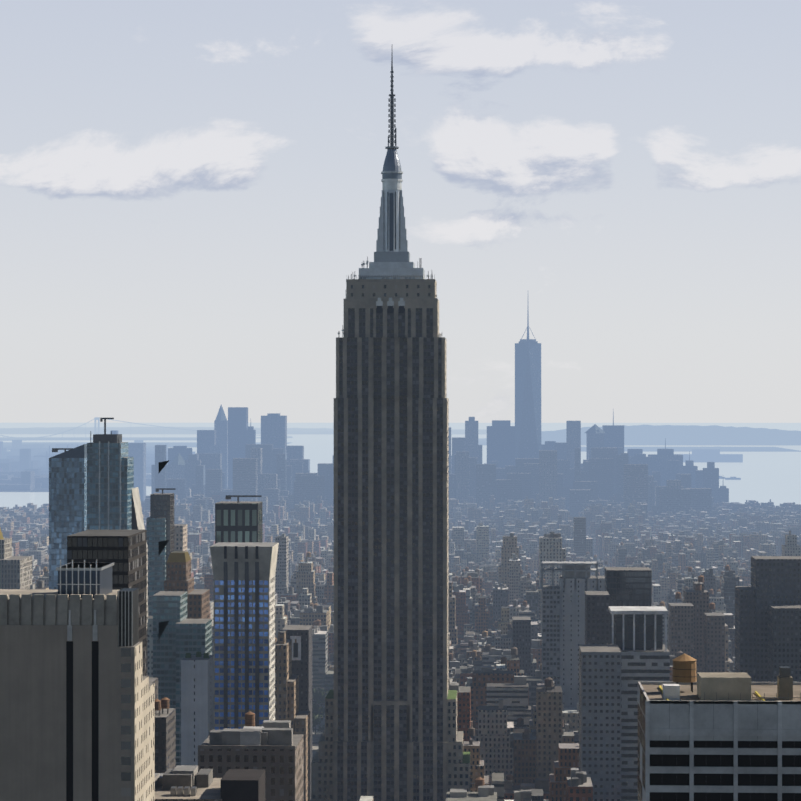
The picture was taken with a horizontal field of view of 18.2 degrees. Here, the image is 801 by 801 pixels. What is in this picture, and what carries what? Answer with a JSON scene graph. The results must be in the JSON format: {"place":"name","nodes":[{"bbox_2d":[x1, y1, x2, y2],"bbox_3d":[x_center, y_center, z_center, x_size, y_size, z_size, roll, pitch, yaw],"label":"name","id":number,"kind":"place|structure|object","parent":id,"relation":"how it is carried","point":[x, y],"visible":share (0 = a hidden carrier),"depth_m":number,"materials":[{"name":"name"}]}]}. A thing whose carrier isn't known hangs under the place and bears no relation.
{"place":"outdoors","nodes":[
{"label":"outdoors","id":0,"kind":"place"},
{"bbox_2d":[0,425,800,491],"bbox_3d":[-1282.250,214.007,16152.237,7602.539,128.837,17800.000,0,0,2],"label":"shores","id":1,"kind":"structure","parent":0,"point":[24,466],"depth_m":15423.52,"materials":[{"name":"blue soil"}]},
{"bbox_2d":[0,417,292,440],"bbox_3d":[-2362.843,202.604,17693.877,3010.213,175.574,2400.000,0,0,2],"label":"suspension bridge","id":2,"kind":"structure","parent":1,"relation":"on","point":[95,419],"depth_m":17987.00,"materials":[{"name":"grey metal"}]},
{"bbox_2d":[0,423,800,508],"bbox_3d":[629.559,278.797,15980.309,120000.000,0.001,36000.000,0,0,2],"label":"water","id":3,"kind":"structure","parent":0,"point":[774,477],"depth_m":12700.88,"materials":[{"name":"blue liquid"}]},
{"bbox_2d":[0,0,800,422],"label":"sky","id":4,"kind":"structure","parent":0,"point":[191,190],"materials":[{"name":"white"}]},
{"bbox_2d":[312,551,599,759],"bbox_3d":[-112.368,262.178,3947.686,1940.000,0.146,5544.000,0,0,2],"label":"pavements","id":5,"kind":"structure","parent":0,"point":[316,738],"depth_m":1941.17,"materials":[{"name":"grey concrete"}]},
{"bbox_2d":[312,551,595,734],"bbox_3d":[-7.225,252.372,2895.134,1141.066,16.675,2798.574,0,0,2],"label":"park tree trunks","id":6,"kind":"object","parent":5,"relation":"on","point":[324,710],"visible":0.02,"depth_m":2009.73,"materials":[{"name":"brown plant"}]},
{"bbox_2d":[312,549,595,732],"bbox_3d":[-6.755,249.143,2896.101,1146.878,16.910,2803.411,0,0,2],"label":"park trees crowns","id":7,"kind":"object","parent":6,"relation":"on","point":[319,696],"visible":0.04,"depth_m":2008.62,"materials":[{"name":"green plant"}]},
{"bbox_2d":[312,550,603,758],"bbox_3d":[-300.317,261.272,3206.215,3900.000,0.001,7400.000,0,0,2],"label":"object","id":8,"kind":"structure","parent":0,"point":[324,704],"depth_m":1972.12,"materials":[{"name":"grey concrete"}]},
{"bbox_2d":[311,55,469,800],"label":"skyscraper","id":9,"kind":"structure","parent":8,"relation":"on","point":[390,732],"depth_m":1278.22,"materials":[{"name":"grey stone"}]},
{"bbox_2d":[0,418,800,800],"bbox_3d":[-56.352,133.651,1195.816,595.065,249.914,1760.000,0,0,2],"label":"high-rise buildings","id":10,"kind":"structure","parent":8,"relation":"on","point":[90,710],"depth_m":1125.40,"materials":[{"name":"grey glass"}]},
{"bbox_2d":[0,508,800,607],"bbox_3d":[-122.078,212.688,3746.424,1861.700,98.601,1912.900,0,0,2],"label":"city buildings","id":11,"kind":"structure","parent":8,"relation":"on","point":[665,552],"depth_m":3778.96,"materials":[{"name":"grey concrete"}]},
{"bbox_2d":[0,488,800,535],"bbox_3d":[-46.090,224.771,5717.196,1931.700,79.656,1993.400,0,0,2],"label":"distant city buildings","id":12,"kind":"structure","parent":8,"relation":"on","point":[734,515],"depth_m":4899.20,"materials":[{"name":"grey concrete"}]},
{"bbox_2d":[30,530,800,800],"bbox_3d":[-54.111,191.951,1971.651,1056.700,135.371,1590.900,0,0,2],"label":"city buildings","id":13,"kind":"structure","parent":8,"relation":"on","point":[517,727],"depth_m":1978.03,"materials":[{"name":"grey concrete"}]},
{"bbox_2d":[110,394,728,516],"bbox_3d":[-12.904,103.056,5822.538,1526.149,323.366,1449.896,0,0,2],"label":"distant skyline","id":14,"kind":"structure","parent":8,"relation":"on","point":[233,456],"depth_m":5472.91,"materials":[{"name":"blue glass"}]},
{"bbox_2d":[515,313,540,457],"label":"skyscraper","id":15,"kind":"structure","parent":8,"relation":"on","point":[527,397],"depth_m":5854.64,"materials":[{"name":"blue glass"}]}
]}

